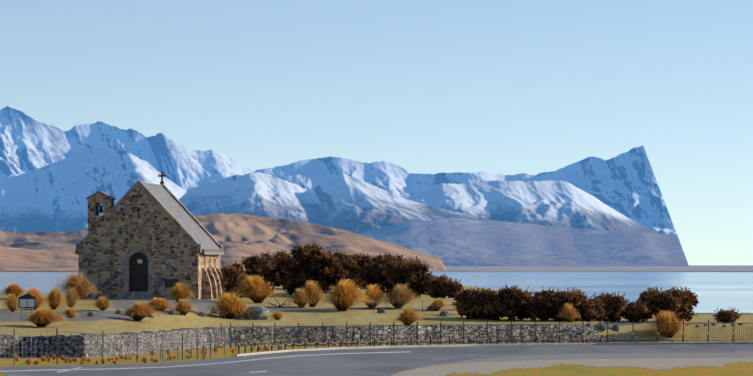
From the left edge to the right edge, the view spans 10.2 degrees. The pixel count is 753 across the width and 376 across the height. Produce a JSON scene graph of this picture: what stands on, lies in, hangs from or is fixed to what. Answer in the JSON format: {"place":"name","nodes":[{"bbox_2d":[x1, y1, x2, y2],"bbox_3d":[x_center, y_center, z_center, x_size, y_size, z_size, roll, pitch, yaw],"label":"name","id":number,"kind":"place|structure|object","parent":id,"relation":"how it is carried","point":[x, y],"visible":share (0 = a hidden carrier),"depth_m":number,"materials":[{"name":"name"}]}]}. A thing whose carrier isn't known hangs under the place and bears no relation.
{"place":"outdoors","nodes":[
{"label":"outdoors","id":0,"kind":"place"},
{"bbox_2d":[0,147,185,231],"bbox_3d":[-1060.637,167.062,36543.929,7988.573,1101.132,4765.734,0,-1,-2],"label":"mountains","id":1,"kind":"structure","parent":0,"point":[52,197],"depth_m":36918.17,"materials":[{"name":"white snow"}]},
{"bbox_2d":[0,213,446,269],"bbox_3d":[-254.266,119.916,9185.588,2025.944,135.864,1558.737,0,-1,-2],"label":"tan hills","id":2,"kind":"structure","parent":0,"point":[271,233],"depth_m":9224.69,"materials":[{"name":"brown soil"}]},
{"bbox_2d":[0,241,476,271],"bbox_3d":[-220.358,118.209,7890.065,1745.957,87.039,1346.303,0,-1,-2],"label":"tan hills","id":3,"kind":"structure","parent":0,"point":[12,259],"depth_m":7734.90,"materials":[{"name":"brown soil"}]},
{"bbox_2d":[0,106,686,259],"bbox_3d":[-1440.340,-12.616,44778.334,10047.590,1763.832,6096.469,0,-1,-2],"label":"mountains","id":4,"kind":"structure","parent":0,"point":[28,143],"depth_m":45544.44,"materials":[{"name":"white snow"}]},
{"bbox_2d":[0,284,752,375],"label":"terrain","id":5,"kind":"structure","parent":0,"point":[108,320],"depth_m":235.11,"materials":[{"name":"green plant"}]},
{"bbox_2d":[0,293,17,311],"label":"tussock","id":6,"kind":"object","parent":5,"relation":"on","point":[12,304],"visible":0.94,"depth_m":224.13,"materials":[{"name":"orange plant"}]},
{"bbox_2d":[0,283,28,297],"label":"tussock","id":7,"kind":"object","parent":5,"relation":"on","point":[13,288],"visible":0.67,"depth_m":283.81,"materials":[{"name":"orange plant"}]},
{"bbox_2d":[21,307,32,318],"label":"sign posts","id":8,"kind":"object","parent":5,"relation":"on","point":[22,312],"visible":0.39,"depth_m":218.58,"materials":[{"name":"grey metal"}]},
{"bbox_2d":[18,294,35,307],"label":"sign frame","id":9,"kind":"object","parent":5,"relation":"on","point":[26,296],"visible":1,"depth_m":218.58,"materials":[{"name":"brown wood"}]},
{"bbox_2d":[20,299,33,306],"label":"sign panels","id":10,"kind":"object","parent":9,"relation":"in","point":[26,302],"visible":1,"depth_m":218.58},
{"bbox_2d":[21,287,49,309],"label":"tussock","id":11,"kind":"object","parent":5,"relation":"on","point":[34,292],"visible":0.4,"depth_m":226.47,"materials":[{"name":"orange plant"}]},
{"bbox_2d":[18,308,71,326],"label":"tussock","id":12,"kind":"object","parent":5,"relation":"on","point":[41,317],"visible":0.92,"depth_m":212.54,"materials":[{"name":"orange plant"}]},
{"bbox_2d":[41,287,71,309],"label":"tussock","id":13,"kind":"object","parent":5,"relation":"on","point":[54,297],"visible":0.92,"depth_m":227.69,"materials":[{"name":"orange plant"}]},
{"bbox_2d":[61,307,77,317],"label":"tussock","id":14,"kind":"object","parent":5,"relation":"on","point":[70,312],"visible":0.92,"depth_m":219.86,"materials":[{"name":"orange plant"}]},
{"bbox_2d":[64,287,82,307],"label":"tussock","id":15,"kind":"object","parent":5,"relation":"on","point":[71,297],"visible":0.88,"depth_m":229.77,"materials":[{"name":"orange plant"}]},
{"bbox_2d":[50,272,97,299],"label":"tussock","id":16,"kind":"object","parent":5,"relation":"on","point":[80,286],"visible":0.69,"depth_m":265.02,"materials":[{"name":"orange plant"}]},
{"bbox_2d":[87,312,94,316],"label":"rock","id":17,"kind":"object","parent":5,"relation":"on","point":[90,314],"visible":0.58,"depth_m":221.29,"materials":[{"name":"grey stone"}]},
{"bbox_2d":[89,296,112,309],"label":"tussock","id":18,"kind":"object","parent":5,"relation":"on","point":[102,302],"visible":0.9,"depth_m":226.92,"materials":[{"name":"orange plant"}]},
{"bbox_2d":[0,331,217,363],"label":"fence wires","id":19,"kind":"object","parent":5,"relation":"on","point":[110,343],"visible":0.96,"depth_m":190.19,"materials":[{"name":"grey metal"}]},
{"bbox_2d":[14,328,210,364],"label":"fence posts","id":20,"kind":"object","parent":5,"relation":"on","point":[103,345],"visible":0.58,"depth_m":189.24,"materials":[{"name":"black metal"}]},
{"bbox_2d":[117,292,157,299],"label":"church steps","id":21,"kind":"structure","parent":5,"relation":"on","point":[139,295],"depth_m":272.30,"materials":[{"name":"grey stone"}]},
{"bbox_2d":[120,301,166,320],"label":"tussock","id":22,"kind":"object","parent":5,"relation":"on","point":[140,312],"visible":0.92,"depth_m":222.14,"materials":[{"name":"orange plant"}]},
{"bbox_2d":[79,185,219,298],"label":"church wall","id":23,"kind":"structure","parent":5,"relation":"on","point":[156,232],"depth_m":273.05,"materials":[{"name":"stone"}]},
{"bbox_2d":[88,193,113,298],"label":"church bell tower","id":24,"kind":"structure","parent":23,"relation":"on","point":[99,251],"depth_m":273.20,"materials":[{"name":"stone"}]},
{"bbox_2d":[97,205,102,212],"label":"church bell","id":25,"kind":"object","parent":24,"relation":"in","point":[100,209],"visible":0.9,"depth_m":273.91,"materials":[{"name":"metal"}]},
{"bbox_2d":[86,191,115,199],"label":"bellcote roof","id":26,"kind":"structure","parent":24,"relation":"on","point":[107,195],"depth_m":273.24,"materials":[{"name":"stone"}]},
{"bbox_2d":[122,247,154,291],"bbox_3d":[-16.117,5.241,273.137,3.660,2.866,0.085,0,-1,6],"label":"church door arch stones","id":27,"kind":"object","parent":23,"relation":"attached to","point":[151,272],"visible":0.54,"depth_m":273.04,"materials":[{"name":"grey stone"}]},
{"bbox_2d":[130,252,147,291],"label":"door","id":28,"kind":"structure","parent":23,"relation":"in","point":[138,277],"depth_m":273.45,"materials":[{"name":"brown wood"}]},
{"bbox_2d":[75,182,223,254],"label":"roof","id":29,"kind":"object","parent":23,"relation":"on","point":[177,211],"visible":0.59,"depth_m":278.65,"materials":[{"name":"grey metal"}]},
{"bbox_2d":[158,172,165,183],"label":"cross","id":30,"kind":"object","parent":29,"relation":"on","point":[162,176],"visible":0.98,"depth_m":283.32,"materials":[{"name":"black metal"}]},
{"bbox_2d":[76,180,222,252],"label":"roof trim","id":31,"kind":"structure","parent":23,"relation":"on","point":[163,209],"depth_m":273.18,"materials":[{"name":"grey stone"}]},
{"bbox_2d":[75,249,223,251],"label":"eave","id":32,"kind":"object","parent":23,"relation":"attached to","point":[207,250],"visible":0.29,"depth_m":276.43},
{"bbox_2d":[165,279,177,286],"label":"plaque","id":33,"kind":"object","parent":23,"relation":"attached to","point":[169,282],"visible":0.75,"depth_m":272.80,"materials":[{"name":"metal"}]},
{"bbox_2d":[202,268,225,298],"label":"buttresses","id":34,"kind":"structure","parent":23,"relation":"attached to","point":[211,286],"depth_m":276.79,"materials":[{"name":"beige stone"}]},
{"bbox_2d":[146,297,177,311],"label":"tussock","id":35,"kind":"object","parent":5,"relation":"on","point":[160,304],"visible":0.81,"depth_m":232.84,"materials":[{"name":"orange plant"}]},
{"bbox_2d":[165,282,193,302],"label":"tussock","id":36,"kind":"object","parent":5,"relation":"on","point":[179,291],"visible":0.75,"depth_m":248.68,"materials":[{"name":"orange plant"}]},
{"bbox_2d":[168,299,196,315],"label":"tussock","id":37,"kind":"object","parent":5,"relation":"on","point":[184,307],"visible":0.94,"depth_m":234.28,"materials":[{"name":"orange plant"}]},
{"bbox_2d":[199,312,205,316],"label":"rock","id":38,"kind":"object","parent":5,"relation":"on","point":[202,314],"visible":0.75,"depth_m":237.64,"materials":[{"name":"grey stone"}]},
{"bbox_2d":[218,312,227,317],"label":"rock","id":39,"kind":"object","parent":5,"relation":"on","point":[223,315],"visible":0.54,"depth_m":239.87,"materials":[{"name":"grey stone"}]},
{"bbox_2d":[200,292,251,318],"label":"tussock","id":40,"kind":"object","parent":5,"relation":"on","point":[230,305],"visible":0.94,"depth_m":239.66,"materials":[{"name":"orange plant"}]},
{"bbox_2d":[220,265,247,294],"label":"shrub","id":41,"kind":"object","parent":5,"relation":"on","point":[231,278],"visible":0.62,"depth_m":281.89,"materials":[{"name":"brown plant"}]},
{"bbox_2d":[232,314,240,318],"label":"rock","id":42,"kind":"object","parent":5,"relation":"on","point":[237,316],"visible":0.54,"depth_m":239.76,"materials":[{"name":"grey stone"}]},
{"bbox_2d":[222,261,263,297],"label":"shrub","id":43,"kind":"object","parent":5,"relation":"on","point":[255,270],"depth_m":287.15,"materials":[{"name":"brown plant"}]},
{"bbox_2d":[230,274,281,302],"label":"tussock","id":44,"kind":"object","parent":5,"relation":"on","point":[255,290],"visible":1,"depth_m":257.69,"materials":[{"name":"orange plant"}]},
{"bbox_2d":[244,306,268,319],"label":"rock","id":45,"kind":"object","parent":5,"relation":"on","point":[258,313],"visible":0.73,"depth_m":240.16,"materials":[{"name":"grey stone"}]},
{"bbox_2d":[239,253,289,293],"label":"shrub","id":46,"kind":"object","parent":5,"relation":"on","point":[273,272],"depth_m":294.33,"materials":[{"name":"brown plant"}]},
{"bbox_2d":[268,311,284,319],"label":"tussock","id":47,"kind":"object","parent":5,"relation":"on","point":[277,316],"visible":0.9,"depth_m":240.59,"materials":[{"name":"orange plant"}]},
{"bbox_2d":[266,298,287,306],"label":"bare shrub","id":48,"kind":"object","parent":5,"relation":"on","point":[278,303],"visible":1,"depth_m":252.60,"materials":[{"name":"brown plant"}]},
{"bbox_2d":[259,249,304,288],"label":"shrub","id":49,"kind":"object","parent":5,"relation":"on","point":[283,254],"depth_m":305.42,"materials":[{"name":"brown plant"}]},
{"bbox_2d":[287,289,312,307],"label":"tussock","id":50,"kind":"object","parent":5,"relation":"on","point":[300,298],"visible":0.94,"depth_m":253.17,"materials":[{"name":"orange plant"}]},
{"bbox_2d":[0,325,615,357],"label":"retaining wall","id":51,"kind":"structure","parent":5,"relation":"on","point":[94,344],"depth_m":228.62,"materials":[{"name":"grey stone"}]},
{"bbox_2d":[273,242,348,294],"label":"shrub","id":52,"kind":"object","parent":5,"relation":"on","point":[318,266],"depth_m":290.43,"materials":[{"name":"brown plant"}]},
{"bbox_2d":[303,280,325,306],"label":"tussock","id":53,"kind":"object","parent":5,"relation":"on","point":[312,291],"visible":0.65,"depth_m":253.92,"materials":[{"name":"orange plant"}]},
{"bbox_2d":[319,279,375,310],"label":"tussock","id":54,"kind":"object","parent":5,"relation":"on","point":[343,297],"visible":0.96,"depth_m":250.72,"materials":[{"name":"orange plant"}]},
{"bbox_2d":[323,247,375,290],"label":"shrub","id":55,"kind":"object","parent":5,"relation":"on","point":[351,264],"visible":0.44,"depth_m":296.63,"materials":[{"name":"brown plant"}]},
{"bbox_2d":[346,252,375,280],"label":"shrub","id":56,"kind":"object","parent":5,"relation":"on","point":[371,258],"depth_m":308.96,"materials":[{"name":"brown plant"}]},
{"bbox_2d":[356,284,390,307],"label":"tussock","id":57,"kind":"object","parent":5,"relation":"on","point":[373,291],"visible":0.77,"depth_m":254.50,"materials":[{"name":"orange plant"}]},
{"bbox_2d":[377,308,385,312],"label":"rock","id":58,"kind":"object","parent":5,"relation":"on","point":[381,310],"visible":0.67,"depth_m":250.39,"materials":[{"name":"grey stone"}]},
{"bbox_2d":[355,252,421,296],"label":"shrub","id":59,"kind":"object","parent":5,"relation":"on","point":[376,273],"depth_m":288.66,"materials":[{"name":"brown plant"}]},
{"bbox_2d":[380,283,425,307],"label":"tussock","id":60,"kind":"object","parent":5,"relation":"on","point":[400,295],"visible":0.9,"depth_m":255.12,"materials":[{"name":"orange plant"}]},
{"bbox_2d":[392,308,421,324],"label":"tussock","id":61,"kind":"object","parent":5,"relation":"on","point":[408,316],"visible":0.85,"depth_m":236.07,"materials":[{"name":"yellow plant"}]},
{"bbox_2d":[386,259,438,297],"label":"shrub","id":62,"kind":"object","parent":5,"relation":"on","point":[416,276],"depth_m":285.02,"materials":[{"name":"brown plant"}]},
{"bbox_2d":[426,305,434,310],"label":"rock","id":63,"kind":"object","parent":5,"relation":"on","point":[429,308],"visible":0.48,"depth_m":254.34,"materials":[{"name":"grey stone"}]},
{"bbox_2d":[431,298,447,310],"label":"tussock","id":64,"kind":"object","parent":5,"relation":"on","point":[438,305],"visible":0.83,"depth_m":254.18,"materials":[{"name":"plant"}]},
{"bbox_2d":[422,274,461,297],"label":"shrub","id":65,"kind":"object","parent":5,"relation":"on","point":[442,286],"depth_m":279.08,"materials":[{"name":"brown plant"}]},
{"bbox_2d":[439,311,448,316],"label":"rock","id":66,"kind":"object","parent":5,"relation":"on","point":[444,313],"visible":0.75,"depth_m":249.20,"materials":[{"name":"grey stone"}]},
{"bbox_2d":[160,301,733,358],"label":"bollard posts","id":67,"kind":"object","parent":5,"relation":"on","point":[374,342],"visible":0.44,"depth_m":223.78,"materials":[{"name":"black metal"}]},
{"bbox_2d":[161,297,751,348],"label":"bollard ropes","id":68,"kind":"object","parent":67,"relation":"attached to","point":[448,338],"visible":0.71,"depth_m":232.10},
{"bbox_2d":[238,332,733,344],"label":"bollard caps","id":69,"kind":"object","parent":67,"relation":"on","point":[410,336],"visible":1,"depth_m":224.40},
{"bbox_2d":[451,286,503,319],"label":"shrub","id":70,"kind":"object","parent":5,"relation":"on","point":[469,297],"depth_m":246.53,"materials":[{"name":"brown plant"}]},
{"bbox_2d":[455,290,504,316],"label":"shrub","id":71,"kind":"object","parent":5,"relation":"on","point":[490,306],"visible":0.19,"depth_m":246.21,"materials":[{"name":"brown plant"}]},
{"bbox_2d":[221,320,752,347],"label":"fence pickets","id":72,"kind":"object","parent":5,"relation":"on","point":[275,326],"visible":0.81,"depth_m":233.27,"materials":[{"name":"black metal"}]},
{"bbox_2d":[485,285,537,319],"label":"shrub","id":73,"kind":"object","parent":5,"relation":"on","point":[512,295],"depth_m":246.27,"materials":[{"name":"brown plant"}]},
{"bbox_2d":[525,286,568,320],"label":"shrub","id":74,"kind":"object","parent":5,"relation":"on","point":[545,302],"depth_m":246.36,"materials":[{"name":"brown plant"}]},
{"bbox_2d":[554,303,580,322],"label":"tussock","id":75,"kind":"object","parent":5,"relation":"on","point":[569,313],"visible":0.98,"depth_m":245.40,"materials":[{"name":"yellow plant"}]},
{"bbox_2d":[555,287,586,320],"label":"shrub","id":76,"kind":"object","parent":5,"relation":"on","point":[576,298],"depth_m":246.80,"materials":[{"name":"brown plant"}]},
{"bbox_2d":[390,357,752,375],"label":"road shoulder","id":77,"kind":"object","parent":5,"relation":"on","point":[486,368],"depth_m":186.71},
{"bbox_2d":[586,323,593,329],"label":"rock","id":78,"kind":"object","parent":5,"relation":"on","point":[589,325],"visible":0.44,"depth_m":239.96,"materials":[{"name":"grey stone"}]},
{"bbox_2d":[574,294,608,321],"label":"shrub","id":79,"kind":"object","parent":5,"relation":"on","point":[592,309],"depth_m":247.51,"materials":[{"name":"brown plant"}]},
{"bbox_2d":[597,321,605,329],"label":"rock","id":80,"kind":"object","parent":5,"relation":"on","point":[601,325],"visible":0.75,"depth_m":240.72,"materials":[{"name":"grey stone"}]},
{"bbox_2d":[593,291,629,322],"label":"shrub","id":81,"kind":"object","parent":5,"relation":"on","point":[615,304],"depth_m":251.14,"materials":[{"name":"brown plant"}]},
{"bbox_2d":[613,299,651,322],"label":"shrub","id":82,"kind":"object","parent":5,"relation":"on","point":[634,309],"depth_m":253.10,"materials":[{"name":"brown plant"}]},
{"bbox_2d":[636,287,685,321],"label":"shrub","id":83,"kind":"object","parent":5,"relation":"on","point":[656,299],"depth_m":253.89,"materials":[{"name":"brown plant"}]},
{"bbox_2d":[641,310,691,336],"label":"tussock","id":84,"kind":"object","parent":5,"relation":"on","point":[669,316],"visible":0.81,"depth_m":241.94,"materials":[{"name":"orange plant"}]},
{"bbox_2d":[666,286,698,320],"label":"shrub","id":85,"kind":"object","parent":5,"relation":"on","point":[689,297],"depth_m":256.55,"materials":[{"name":"brown plant"}]},
{"bbox_2d":[711,308,741,322],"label":"shrub","id":86,"kind":"object","parent":5,"relation":"on","point":[726,316],"visible":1,"depth_m":255.58,"materials":[{"name":"brown plant"}]},
{"bbox_2d":[0,344,752,375],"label":"road asphalt","id":87,"kind":"structure","parent":0,"point":[365,363],"depth_m":192.76,"materials":[{"name":"grey asphalt"}]},
{"bbox_2d":[0,351,409,371],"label":"road edge line","id":88,"kind":"object","parent":87,"relation":"on","point":[204,364],"visible":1,"depth_m":186.62,"materials":[{"name":"paint"}]},
{"bbox_2d":[236,342,752,356],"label":"road kerb","id":89,"kind":"structure","parent":87,"relation":"on","point":[463,345],"depth_m":229.93,"materials":[{"name":"concrete"}]},
{"bbox_2d":[431,352,752,364],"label":"road shoulder","id":90,"kind":"object","parent":87,"relation":"on","point":[626,355],"visible":1,"depth_m":203.18,"materials":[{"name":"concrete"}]},
{"bbox_2d":[0,271,752,312],"bbox_3d":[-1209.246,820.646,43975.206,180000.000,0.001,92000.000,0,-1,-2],"label":"lake water","id":91,"kind":"structure","parent":0,"point":[719,290],"depth_m":2664.63,"materials":[{"name":"blue liquid"}]},
{"bbox_2d":[0,0,752,264],"label":"sky","id":92,"kind":"structure","parent":0,"point":[505,87],"materials":[{"name":"blue"}]},
{"bbox_2d":[179,172,687,263],"bbox_3d":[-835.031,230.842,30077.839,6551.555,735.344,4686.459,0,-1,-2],"label":"mountains","id":93,"kind":"structure","parent":0,"point":[342,201],"depth_m":30709.06,"materials":[{"name":"white snow"}]},
{"bbox_2d":[254,145,687,262],"bbox_3d":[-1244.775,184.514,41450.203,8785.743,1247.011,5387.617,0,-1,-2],"label":"mountains","id":94,"kind":"structure","parent":0,"point":[626,184],"depth_m":42250.03,"materials":[{"name":"white snow"}]},
{"bbox_2d":[360,218,687,265],"bbox_3d":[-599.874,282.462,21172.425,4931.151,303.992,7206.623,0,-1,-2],"label":"foothills","id":95,"kind":"structure","parent":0,"point":[457,242],"depth_m":21956.59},
{"bbox_2d":[398,180,685,257],"bbox_3d":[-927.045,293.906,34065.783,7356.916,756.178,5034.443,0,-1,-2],"label":"mountains","id":96,"kind":"structure","parent":0,"point":[559,203],"depth_m":34606.53,"materials":[{"name":"white snow"}]},
{"bbox_2d":[430,265,752,271],"bbox_3d":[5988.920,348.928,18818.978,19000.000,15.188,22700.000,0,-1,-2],"label":"far shore","id":97,"kind":"structure","parent":0,"point":[612,268],"depth_m":11338.90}
]}

